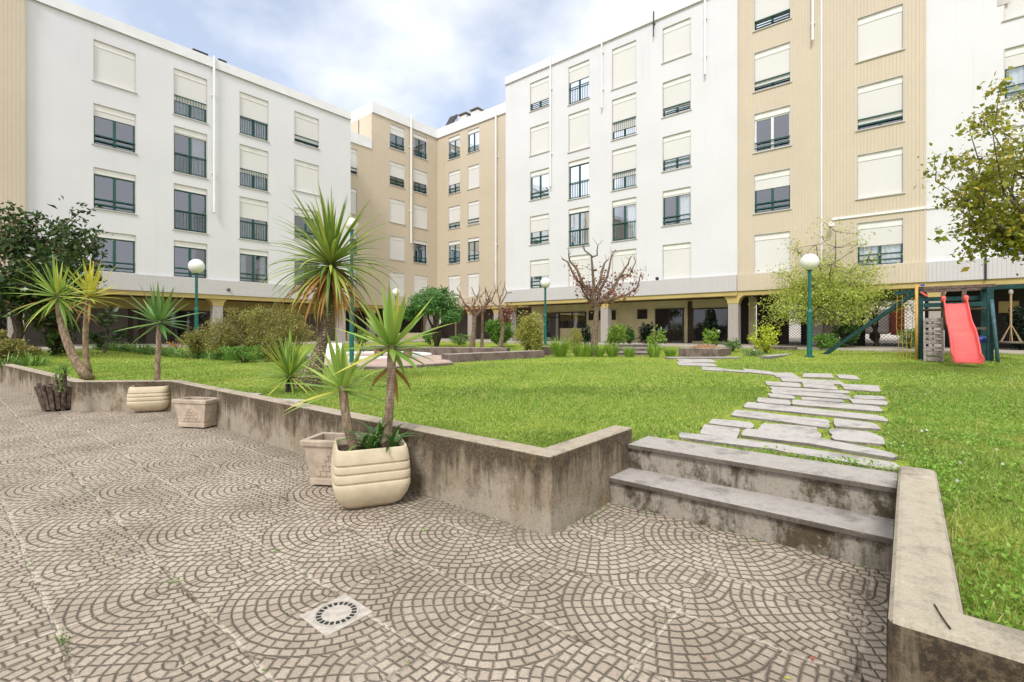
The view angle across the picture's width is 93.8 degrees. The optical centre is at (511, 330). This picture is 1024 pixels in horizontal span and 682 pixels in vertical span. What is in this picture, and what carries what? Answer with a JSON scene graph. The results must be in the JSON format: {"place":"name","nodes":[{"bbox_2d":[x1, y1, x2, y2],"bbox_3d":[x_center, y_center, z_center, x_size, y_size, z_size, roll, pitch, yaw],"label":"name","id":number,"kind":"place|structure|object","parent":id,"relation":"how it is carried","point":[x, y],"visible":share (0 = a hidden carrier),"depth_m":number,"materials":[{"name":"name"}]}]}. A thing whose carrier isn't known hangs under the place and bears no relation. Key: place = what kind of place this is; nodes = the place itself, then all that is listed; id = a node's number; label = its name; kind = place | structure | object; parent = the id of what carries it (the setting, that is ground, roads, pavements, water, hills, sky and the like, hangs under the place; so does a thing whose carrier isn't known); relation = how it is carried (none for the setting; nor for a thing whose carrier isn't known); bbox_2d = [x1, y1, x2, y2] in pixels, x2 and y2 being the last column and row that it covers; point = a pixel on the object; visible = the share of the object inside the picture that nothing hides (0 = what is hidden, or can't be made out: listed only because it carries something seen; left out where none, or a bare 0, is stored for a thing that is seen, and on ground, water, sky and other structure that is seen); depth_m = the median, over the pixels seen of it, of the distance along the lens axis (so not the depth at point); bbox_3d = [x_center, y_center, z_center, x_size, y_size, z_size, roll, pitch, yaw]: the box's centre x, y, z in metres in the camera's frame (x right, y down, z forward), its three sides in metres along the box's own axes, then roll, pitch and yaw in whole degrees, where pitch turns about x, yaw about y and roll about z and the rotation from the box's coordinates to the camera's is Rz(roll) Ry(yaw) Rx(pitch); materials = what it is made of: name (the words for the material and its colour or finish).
{"place":"outdoors","nodes":[
{"label":"outdoors","id":0,"kind":"place"},
{"bbox_2d":[67,0,678,320],"label":"sky","id":1,"kind":"structure","parent":0,"point":[432,61],"materials":[{"name":"blue"}]},
{"bbox_2d":[308,353,452,369],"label":"pool terrace","id":2,"kind":"structure","parent":0,"point":[405,366],"depth_m":11.98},
{"bbox_2d":[310,353,448,365],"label":"pool paving","id":3,"kind":"structure","parent":2,"relation":"on","point":[424,360],"depth_m":13.44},
{"bbox_2d":[0,382,889,681],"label":"patio","id":4,"kind":"structure","parent":0,"point":[602,594],"depth_m":2.56,"materials":[{"name":"stone"}]},
{"bbox_2d":[34,383,71,411],"bbox_3d":[-7.694,1.123,8.221,0.708,0.462,0.710,0,0,40],"label":"slatted planter","id":5,"kind":"object","parent":4,"relation":"on","point":[51,397],"visible":0.59,"depth_m":7.94,"materials":[{"name":"wood"}]},
{"bbox_2d":[127,385,169,411],"bbox_3d":[-6.086,1.136,8.154,0.600,0.428,0.760,0,0,-20],"label":"planter pot","id":6,"kind":"object","parent":4,"relation":"on","point":[147,399],"visible":0.77,"depth_m":7.83,"materials":[{"name":"ceramic"}]},
{"bbox_2d":[114,283,203,379],"bbox_3d":[-6.004,0.083,8.164,1.241,1.818,1.177,0,0,2],"label":"yucca plant","id":7,"kind":"object","parent":6,"relation":"in","point":[159,312],"visible":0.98,"depth_m":8.12,"materials":[{"name":"green plant"}]},
{"bbox_2d":[171,397,218,427],"bbox_3d":[-4.390,1.140,6.696,0.555,0.380,0.306,0,0,12],"label":"stone trough","id":8,"kind":"object","parent":4,"relation":"on","point":[200,412],"visible":0.94,"depth_m":6.59,"materials":[{"name":"stone"}]},
{"bbox_2d":[300,432,358,484],"bbox_3d":[-1.531,1.135,4.231,0.525,0.390,0.347,0,0,10],"label":"planter pot","id":9,"kind":"object","parent":4,"relation":"on","point":[318,448],"visible":0.49,"depth_m":4.11,"materials":[{"name":"stone"}]},
{"bbox_2d":[300,594,372,636],"bbox_3d":[-0.833,1.346,2.277,0.240,0.012,0.240,0,0,40],"label":"floor drain","id":10,"kind":"object","parent":4,"relation":"on","point":[329,618],"visible":1,"depth_m":2.26,"materials":[{"name":"stone"}]},
{"bbox_2d":[331,434,409,508],"bbox_3d":[-1.135,1.119,3.830,0.570,0.463,0.570,0,0,-22],"label":"planter pot","id":11,"kind":"object","parent":4,"relation":"on","point":[361,478],"visible":0.85,"depth_m":3.58,"materials":[{"name":"ceramic"}]},
{"bbox_2d":[284,330,386,449],"bbox_3d":[-1.360,0.492,3.845,0.863,1.001,0.723,0,0,-4],"label":"yucca plant","id":12,"kind":"object","parent":11,"relation":"on","point":[342,378],"visible":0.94,"depth_m":3.80,"materials":[{"name":"green plant"}]},
{"bbox_2d":[333,413,417,452],"bbox_3d":[-1.007,0.799,3.835,0.617,0.321,0.757,0,0,8],"label":"strap leaf plant","id":13,"kind":"object","parent":11,"relation":"in","point":[373,439],"visible":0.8,"depth_m":3.76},
{"bbox_2d":[323,282,456,447],"bbox_3d":[-0.982,0.291,3.807,0.994,1.367,0.854,0,0,-30],"label":"yucca plant","id":14,"kind":"object","parent":11,"relation":"in","point":[387,331],"visible":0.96,"depth_m":3.80,"materials":[{"name":"green plant"}]},
{"bbox_2d":[609,436,897,571],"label":"garden steps","id":15,"kind":"structure","parent":4,"relation":"on","point":[840,512],"depth_m":3.24,"materials":[{"name":"concrete"}]},
{"bbox_2d":[6,342,1023,629],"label":"lawn","id":16,"kind":"structure","parent":0,"point":[514,346],"depth_m":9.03,"materials":[{"name":"plant"}]},
{"bbox_2d":[0,328,45,361],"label":"golden shrub","id":17,"kind":"object","parent":16,"relation":"on","point":[9,345],"visible":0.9,"depth_m":13.35,"materials":[{"name":"green plant"}]},
{"bbox_2d":[1,252,100,379],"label":"cordyline tree","id":18,"kind":"object","parent":16,"relation":"on","point":[56,290],"visible":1,"depth_m":9.19,"materials":[{"name":"green plant"}]},
{"bbox_2d":[27,309,82,355],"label":"dark shrub","id":19,"kind":"object","parent":16,"relation":"on","point":[51,334],"visible":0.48,"depth_m":16.00,"materials":[{"name":"green plant"}]},
{"bbox_2d":[0,195,114,355],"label":"magnolia tree","id":20,"kind":"object","parent":16,"relation":"on","point":[36,250],"visible":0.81,"depth_m":14.74,"materials":[{"name":"green plant"}]},
{"bbox_2d":[63,257,125,372],"bbox_3d":[-9.377,-0.330,10.688,1.334,2.581,1.473,0,0,-36],"label":"cordyline tree","id":21,"kind":"object","parent":16,"relation":"on","point":[90,286],"visible":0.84,"depth_m":10.58,"materials":[{"name":"green plant"}]},
{"bbox_2d":[89,303,132,352],"bbox_3d":[-14.760,-0.075,17.500,1.202,1.824,1.223,0,0,20],"label":"magnolia sapling","id":22,"kind":"object","parent":16,"relation":"on","point":[104,338],"visible":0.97,"depth_m":17.46,"materials":[{"name":"green plant"}]},
{"bbox_2d":[91,341,244,360],"bbox_3d":[-12.699,0.641,17.357,9.872,0.624,1.257,0,0,26],"label":"ground cover","id":23,"kind":"object","parent":16,"relation":"on","point":[150,349],"visible":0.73,"depth_m":17.27,"materials":[{"name":"green plant"}]},
{"bbox_2d":[180,327,215,358],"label":"straw shrub","id":24,"kind":"object","parent":16,"relation":"on","point":[192,340],"visible":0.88,"depth_m":16.07,"materials":[{"name":"green plant"}]},
{"bbox_2d":[197,306,262,353],"bbox_3d":[-9.015,0.089,15.528,1.867,1.786,2.019,0,0,15],"label":"straw shrub","id":25,"kind":"object","parent":16,"relation":"on","point":[223,334],"visible":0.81,"depth_m":15.28,"materials":[{"name":"green plant"}]},
{"bbox_2d":[216,344,265,362],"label":"green shrub","id":26,"kind":"object","parent":16,"relation":"on","point":[246,355],"visible":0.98,"depth_m":14.11,"materials":[{"name":"green plant"}]},
{"bbox_2d":[242,303,317,360],"bbox_3d":[-7.240,0.068,15.100,2.093,1.857,2.151,0,0,40],"label":"golden shrub","id":27,"kind":"object","parent":16,"relation":"on","point":[285,325],"visible":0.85,"depth_m":14.79,"materials":[{"name":"green plant"}]},
{"bbox_2d":[247,330,328,394],"bbox_3d":[-3.421,0.521,7.393,1.381,1.189,1.388,0,0,40],"label":"cordyline shoot","id":28,"kind":"object","parent":16,"relation":"on","point":[290,364],"visible":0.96,"depth_m":7.36,"materials":[{"name":"green plant"}]},
{"bbox_2d":[259,181,395,387],"bbox_3d":[-3.182,-0.637,8.300,2.348,3.788,2.354,0,0,-2],"label":"cordyline tree","id":29,"kind":"object","parent":16,"relation":"on","point":[330,280],"visible":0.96,"depth_m":8.12,"materials":[{"name":"green plant"}]},
{"bbox_2d":[403,286,465,346],"bbox_3d":[-4.413,-0.818,25.988,3.853,3.402,2.834,0,0,-8],"label":"feathery tree","id":30,"kind":"object","parent":16,"relation":"on","point":[447,310],"visible":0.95,"depth_m":25.54,"materials":[{"name":"green plant"}]},
{"bbox_2d":[359,346,509,354],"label":"wall","id":31,"kind":"structure","parent":16,"relation":"on","point":[439,350],"depth_m":18.27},
{"bbox_2d":[454,282,495,346],"bbox_3d":[-1.752,-0.750,22.945,1.960,3.287,1.099,0,0,0],"label":"plum tree","id":32,"kind":"object","parent":16,"relation":"on","point":[473,311],"visible":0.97,"depth_m":22.92,"materials":[{"name":"brown plant"}]},
{"bbox_2d":[441,350,543,362],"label":"wall","id":33,"kind":"structure","parent":16,"relation":"on","point":[473,357],"depth_m":15.40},
{"bbox_2d":[484,318,513,345],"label":"clipped hedge","id":34,"kind":"object","parent":16,"relation":"on","point":[493,327],"visible":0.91,"depth_m":24.61,"materials":[{"name":"green plant"}]},
{"bbox_2d":[510,310,544,350],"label":"nandina shrub","id":35,"kind":"object","parent":16,"relation":"on","point":[529,328],"visible":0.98,"depth_m":17.40,"materials":[{"name":"green plant"}]},
{"bbox_2d":[562,240,648,355],"bbox_3d":[3.554,-1.223,18.390,3.302,4.511,1.388,0,0,-15],"label":"plum tree","id":36,"kind":"object","parent":16,"relation":"on","point":[592,292],"visible":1,"depth_m":18.16,"materials":[{"name":"brown plant"}]},
{"bbox_2d":[263,392,1023,630],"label":"clover","id":37,"kind":"object","parent":16,"relation":"on","point":[966,599],"visible":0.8,"depth_m":3.29,"materials":[{"name":"green plant"}]},
{"bbox_2d":[679,343,730,356],"bbox_3d":[7.203,0.811,17.868,1.401,0.677,1.654,0,0,40],"label":"raised bed","id":38,"kind":"object","parent":16,"relation":"on","point":[704,350],"visible":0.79,"depth_m":17.33,"materials":[{"name":"grey concrete"}]},
{"bbox_2d":[746,323,781,353],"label":"lime bush","id":39,"kind":"object","parent":16,"relation":"on","point":[766,346],"visible":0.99,"depth_m":17.87,"materials":[{"name":"green plant"}]},
{"bbox_2d":[731,410,830,428],"bbox_3d":[2.873,0.969,5.172,1.009,0.062,0.490,0,0,44],"label":"stepping stone","id":40,"kind":"object","parent":16,"relation":"on","point":[819,423],"visible":0.72,"depth_m":5.11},
{"bbox_2d":[679,432,899,471],"bbox_3d":[2.107,0.968,3.848,1.583,0.065,0.304,0,0,42],"label":"stepping stone","id":41,"kind":"object","parent":16,"relation":"on","point":[729,441],"visible":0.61,"depth_m":3.83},
{"bbox_2d":[758,423,821,437],"bbox_3d":[2.615,0.967,4.535,0.511,0.065,0.526,0,0,30],"label":"stepping stone","id":42,"kind":"object","parent":16,"relation":"on","point":[804,430],"visible":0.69,"depth_m":4.52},
{"bbox_2d":[800,254,819,356],"bbox_3d":[10.160,-0.863,16.365,0.577,3.518,0.577,0,0,40],"label":"garden lamp","id":43,"kind":"object","parent":16,"relation":"on","point":[809,263],"visible":1,"depth_m":16.29,"materials":[{"name":"metal"}]},
{"bbox_2d":[743,402,888,422],"bbox_3d":[3.478,0.969,5.615,1.499,0.063,0.479,0,0,44],"label":"stepping stone","id":44,"kind":"object","parent":16,"relation":"on","point":[807,411],"visible":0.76,"depth_m":5.54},
{"bbox_2d":[741,428,897,460],"bbox_3d":[2.553,0.966,4.069,0.407,0.067,1.158,0,0,-45],"label":"stepping stone","id":45,"kind":"object","parent":16,"relation":"on","point":[790,438],"visible":0.78,"depth_m":4.01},
{"bbox_2d":[791,399,882,412],"bbox_3d":[4.049,0.968,6.025,0.983,0.065,0.497,0,0,40],"label":"stepping stone","id":46,"kind":"object","parent":16,"relation":"on","point":[832,405],"visible":0.63,"depth_m":5.97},
{"bbox_2d":[829,429,885,446],"bbox_3d":[3.070,0.968,4.274,0.397,0.063,0.568,0,0,31],"label":"stepping stone","id":47,"kind":"object","parent":16,"relation":"on","point":[857,437],"visible":0.67,"depth_m":4.19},
{"bbox_2d":[823,284,1023,363],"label":"play tower","id":48,"kind":"structure","parent":16,"relation":"on","point":[966,346],"depth_m":14.08,"materials":[{"name":"green wood"}]},
{"bbox_2d":[913,66,1023,275],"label":"broad leaved tree","id":49,"kind":"object","parent":16,"relation":"on","point":[1004,227],"visible":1,"depth_m":9.11,"materials":[{"name":"green plant"}]},
{"bbox_2d":[29,337,1023,354],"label":"terrace","id":50,"kind":"structure","parent":0,"point":[891,347],"depth_m":21.96,"materials":[{"name":"tile"}]},
{"bbox_2d":[0,0,24,345],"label":"apartment block","id":51,"kind":"structure","parent":50,"relation":"on","point":[12,101],"depth_m":18.97,"materials":[{"name":"beige paint"}]},
{"bbox_2d":[24,0,350,345],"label":"apartment block","id":52,"kind":"structure","parent":50,"relation":"on","point":[119,122],"depth_m":23.47,"materials":[{"name":"white paint"}]},
{"bbox_2d":[92,39,137,93],"bbox_3d":[-17.918,-11.858,21.617,0.270,1.845,1.611,0,0,40],"label":"window","id":53,"kind":"structure","parent":52,"relation":"in","point":[113,66],"depth_m":21.60,"materials":[{"name":"plastic"}]},
{"bbox_2d":[92,102,137,154],"bbox_3d":[-17.918,-9.057,21.617,0.270,1.845,1.611,0,0,40],"label":"window","id":54,"kind":"structure","parent":52,"relation":"in","point":[99,110],"depth_m":21.62,"materials":[{"name":"plastic"}]},
{"bbox_2d":[92,166,137,214],"bbox_3d":[-17.918,-6.257,21.617,0.270,1.845,1.611,0,0,40],"label":"window","id":55,"kind":"structure","parent":52,"relation":"in","point":[115,175],"depth_m":21.62,"materials":[{"name":"plastic"}]},
{"bbox_2d":[93,231,137,273],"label":"window","id":56,"kind":"structure","parent":52,"relation":"in","point":[108,236],"depth_m":21.70,"materials":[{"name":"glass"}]},
{"bbox_2d":[172,240,206,278],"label":"window","id":57,"kind":"structure","parent":52,"relation":"in","point":[176,243],"depth_m":23.87,"materials":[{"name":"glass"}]},
{"bbox_2d":[172,67,208,124],"bbox_3d":[-16.038,-11.605,23.891,0.272,2.350,1.561,0,0,40],"label":"window","id":58,"kind":"structure","parent":52,"relation":"in","point":[189,90],"depth_m":23.87,"materials":[{"name":"plastic"}]},
{"bbox_2d":[172,125,208,179],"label":"window","id":59,"kind":"structure","parent":52,"relation":"in","point":[199,140],"depth_m":24.11,"materials":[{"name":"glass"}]},
{"bbox_2d":[172,183,208,234],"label":"window","id":60,"kind":"structure","parent":52,"relation":"in","point":[176,187],"depth_m":23.87,"materials":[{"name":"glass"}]},
{"bbox_2d":[238,91,269,142],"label":"window","id":61,"kind":"structure","parent":52,"relation":"in","point":[253,111],"depth_m":26.21,"materials":[{"name":"plastic"}]},
{"bbox_2d":[238,143,269,192],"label":"window","id":62,"kind":"structure","parent":52,"relation":"in","point":[253,162],"depth_m":26.21,"materials":[{"name":"plastic"}]},
{"bbox_2d":[238,196,269,242],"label":"window","id":63,"kind":"structure","parent":52,"relation":"in","point":[253,213],"depth_m":26.21,"materials":[{"name":"plastic"}]},
{"bbox_2d":[238,248,269,283],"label":"window","id":64,"kind":"structure","parent":52,"relation":"in","point":[264,255],"depth_m":26.21,"materials":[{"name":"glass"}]},
{"bbox_2d":[293,111,319,149],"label":"window","id":65,"kind":"structure","parent":52,"relation":"in","point":[306,128],"depth_m":28.50,"materials":[{"name":"plastic"}]},
{"bbox_2d":[293,159,319,195],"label":"window","id":66,"kind":"structure","parent":52,"relation":"in","point":[306,175],"depth_m":28.49,"materials":[{"name":"plastic"}]},
{"bbox_2d":[305,101,530,339],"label":"apartment block","id":67,"kind":"structure","parent":50,"relation":"on","point":[452,246],"depth_m":36.82,"materials":[{"name":"beige paint"}]},
{"bbox_2d":[504,0,756,342],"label":"apartment block","id":68,"kind":"structure","parent":50,"relation":"on","point":[644,165],"depth_m":26.13,"materials":[{"name":"white paint"}]},
{"bbox_2d":[529,76,549,112],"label":"window","id":69,"kind":"structure","parent":68,"relation":"in","point":[539,89],"depth_m":29.82,"materials":[{"name":"plastic"}]},
{"bbox_2d":[529,121,549,156],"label":"window","id":70,"kind":"structure","parent":68,"relation":"in","point":[539,134],"depth_m":29.84,"materials":[{"name":"plastic"}]},
{"bbox_2d":[529,213,549,245],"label":"window","id":71,"kind":"structure","parent":68,"relation":"in","point":[539,224],"depth_m":29.84,"materials":[{"name":"plastic"}]},
{"bbox_2d":[530,167,549,200],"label":"window","id":72,"kind":"structure","parent":68,"relation":"in","point":[539,179],"depth_m":29.81,"materials":[{"name":"glass"}]},
{"bbox_2d":[530,258,549,288],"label":"window","id":73,"kind":"structure","parent":68,"relation":"in","point":[539,269],"depth_m":29.90,"materials":[{"name":"plastic"}]},
{"bbox_2d":[567,59,589,105],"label":"window","id":74,"kind":"structure","parent":68,"relation":"in","point":[578,74],"depth_m":28.03,"materials":[{"name":"plastic"}]},
{"bbox_2d":[567,108,589,153],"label":"window","id":75,"kind":"structure","parent":68,"relation":"in","point":[578,122],"depth_m":28.04,"materials":[{"name":"plastic"}]},
{"bbox_2d":[567,157,589,200],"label":"window","id":76,"kind":"structure","parent":68,"relation":"in","point":[578,170],"depth_m":28.03,"materials":[{"name":"glass"}]},
{"bbox_2d":[567,205,589,247],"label":"window","id":77,"kind":"structure","parent":68,"relation":"in","point":[578,218],"depth_m":28.03,"materials":[{"name":"glass"}]},
{"bbox_2d":[568,254,588,285],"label":"window","id":78,"kind":"structure","parent":68,"relation":"in","point":[583,259],"depth_m":27.99,"materials":[{"name":"plastic"}]},
{"bbox_2d":[611,40,636,90],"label":"window","id":79,"kind":"structure","parent":68,"relation":"in","point":[623,56],"depth_m":26.17,"materials":[{"name":"plastic"}]},
{"bbox_2d":[611,92,636,140],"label":"window","id":80,"kind":"structure","parent":68,"relation":"in","point":[624,107],"depth_m":26.17,"materials":[{"name":"plastic"}]},
{"bbox_2d":[611,144,636,191],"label":"window","id":81,"kind":"structure","parent":68,"relation":"in","point":[623,159],"depth_m":26.19,"materials":[{"name":"plastic"}]},
{"bbox_2d":[611,196,636,241],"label":"window","id":82,"kind":"structure","parent":68,"relation":"in","point":[631,202],"depth_m":26.11,"materials":[{"name":"glass"}]},
{"bbox_2d":[612,248,635,282],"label":"window","id":83,"kind":"structure","parent":68,"relation":"in","point":[617,264],"depth_m":26.17,"materials":[{"name":"plastic"}]},
{"bbox_2d":[655,308,683,342],"bbox_3d":[8.958,-0.280,27.313,1.647,1.940,0.090,0,0,40],"label":"glazed door","id":84,"kind":"structure","parent":68,"relation":"in","point":[671,320],"depth_m":27.23,"materials":[{"name":"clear glass"}]},
{"bbox_2d":[661,17,691,64],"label":"window","id":85,"kind":"structure","parent":68,"relation":"in","point":[676,37],"depth_m":24.33,"materials":[{"name":"plastic"}]},
{"bbox_2d":[661,73,691,118],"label":"window","id":86,"kind":"structure","parent":68,"relation":"in","point":[676,93],"depth_m":24.34,"materials":[{"name":"plastic"}]},
{"bbox_2d":[661,130,691,172],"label":"window","id":87,"kind":"structure","parent":68,"relation":"in","point":[676,148],"depth_m":24.35,"materials":[{"name":"plastic"}]},
{"bbox_2d":[661,186,691,226],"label":"window","id":88,"kind":"structure","parent":68,"relation":"in","point":[684,193],"depth_m":24.29,"materials":[{"name":"plastic"}]},
{"bbox_2d":[661,242,691,279],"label":"window","id":89,"kind":"structure","parent":68,"relation":"in","point":[676,258],"depth_m":24.34,"materials":[{"name":"plastic"}]},
{"bbox_2d":[692,307,727,340],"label":"lobby window","id":90,"kind":"structure","parent":68,"relation":"in","point":[698,314],"depth_m":26.06,"materials":[{"name":"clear glass"}]},
{"bbox_2d":[737,0,925,345],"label":"apartment block","id":91,"kind":"structure","parent":50,"relation":"on","point":[873,100],"depth_m":20.28,"materials":[{"name":"paint"}]},
{"bbox_2d":[752,230,790,273],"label":"window","id":92,"kind":"structure","parent":91,"relation":"in","point":[768,248],"depth_m":21.68,"materials":[{"name":"plastic"}]},
{"bbox_2d":[752,0,791,32],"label":"window","id":93,"kind":"structure","parent":91,"relation":"in","point":[767,13],"depth_m":21.73,"materials":[{"name":"plastic"}]},
{"bbox_2d":[752,41,791,92],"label":"window","id":94,"kind":"structure","parent":91,"relation":"in","point":[772,65],"depth_m":21.66,"materials":[{"name":"plastic"}]},
{"bbox_2d":[752,104,791,153],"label":"window","id":95,"kind":"structure","parent":91,"relation":"in","point":[783,110],"depth_m":21.68,"materials":[{"name":"plastic"}]},
{"bbox_2d":[752,168,791,214],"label":"window","id":96,"kind":"structure","parent":91,"relation":"in","point":[771,180],"depth_m":21.67,"materials":[{"name":"plastic"}]},
{"bbox_2d":[855,3,904,63],"bbox_3d":[14.751,-11.858,19.224,1.582,1.845,0.270,0,0,40],"label":"window","id":97,"kind":"structure","parent":91,"relation":"in","point":[880,33],"depth_m":19.19,"materials":[{"name":"plastic"}]},
{"bbox_2d":[855,74,904,131],"bbox_3d":[14.751,-9.057,19.224,1.582,1.845,0.270,0,0,40],"label":"window","id":98,"kind":"structure","parent":91,"relation":"in","point":[882,100],"depth_m":19.19,"materials":[{"name":"plastic"}]},
{"bbox_2d":[855,146,904,199],"bbox_3d":[14.751,-6.257,19.224,1.582,1.845,0.270,0,0,40],"label":"window","id":99,"kind":"structure","parent":91,"relation":"in","point":[879,173],"depth_m":19.19,"materials":[{"name":"plastic"}]},
{"bbox_2d":[857,217,903,266],"bbox_3d":[14.752,-3.473,19.224,1.582,1.875,0.272,0,0,40],"label":"window","id":100,"kind":"structure","parent":91,"relation":"in","point":[885,238],"depth_m":19.19,"materials":[{"name":"plastic"}]},
{"bbox_2d":[748,217,927,342],"bbox_3d":[13.404,-1.861,19.612,7.469,5.479,5.018,0,0,-30],"label":"flowering tree","id":101,"kind":"object","parent":50,"relation":"on","point":[827,298],"visible":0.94,"depth_m":18.98,"materials":[{"name":"green plant"}]},
{"bbox_2d":[923,0,1023,348],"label":"apartment block","id":102,"kind":"structure","parent":50,"relation":"on","point":[971,45],"depth_m":17.71,"materials":[{"name":"white paint"}]},
{"bbox_2d":[1002,44,1023,100],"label":"window","id":103,"kind":"structure","parent":102,"relation":"in","point":[1013,56],"depth_m":16.90,"materials":[{"name":"plastic"}]},
{"bbox_2d":[1003,303,1023,349],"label":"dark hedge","id":104,"kind":"object","parent":50,"relation":"on","point":[1017,319],"visible":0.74,"depth_m":16.77,"materials":[{"name":"green plant"}]},
{"bbox_2d":[648,432,1012,624],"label":"edge grass","id":105,"kind":"structure","parent":0,"point":[957,521],"depth_m":2.19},
{"bbox_2d":[839,305,904,340],"bbox_3d":[23.548,-0.460,32.465,4.700,2.300,1.750,0,0,40],"label":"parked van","id":106,"kind":"object","parent":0,"point":[868,331],"visible":0.27,"depth_m":30.88,"materials":[{"name":"black metal"}]},
{"label":"ground","id":107,"kind":"structure","parent":0,"visible":0},
{"bbox_2d":[0,362,631,535],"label":"garden wall","id":108,"kind":"structure","parent":107,"relation":"on","point":[552,490],"depth_m":3.78,"materials":[{"name":"concrete"}]},
{"bbox_2d":[886,466,1023,681],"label":"garden wall","id":109,"kind":"structure","parent":107,"relation":"on","point":[924,643],"depth_m":1.39,"materials":[{"name":"concrete"}]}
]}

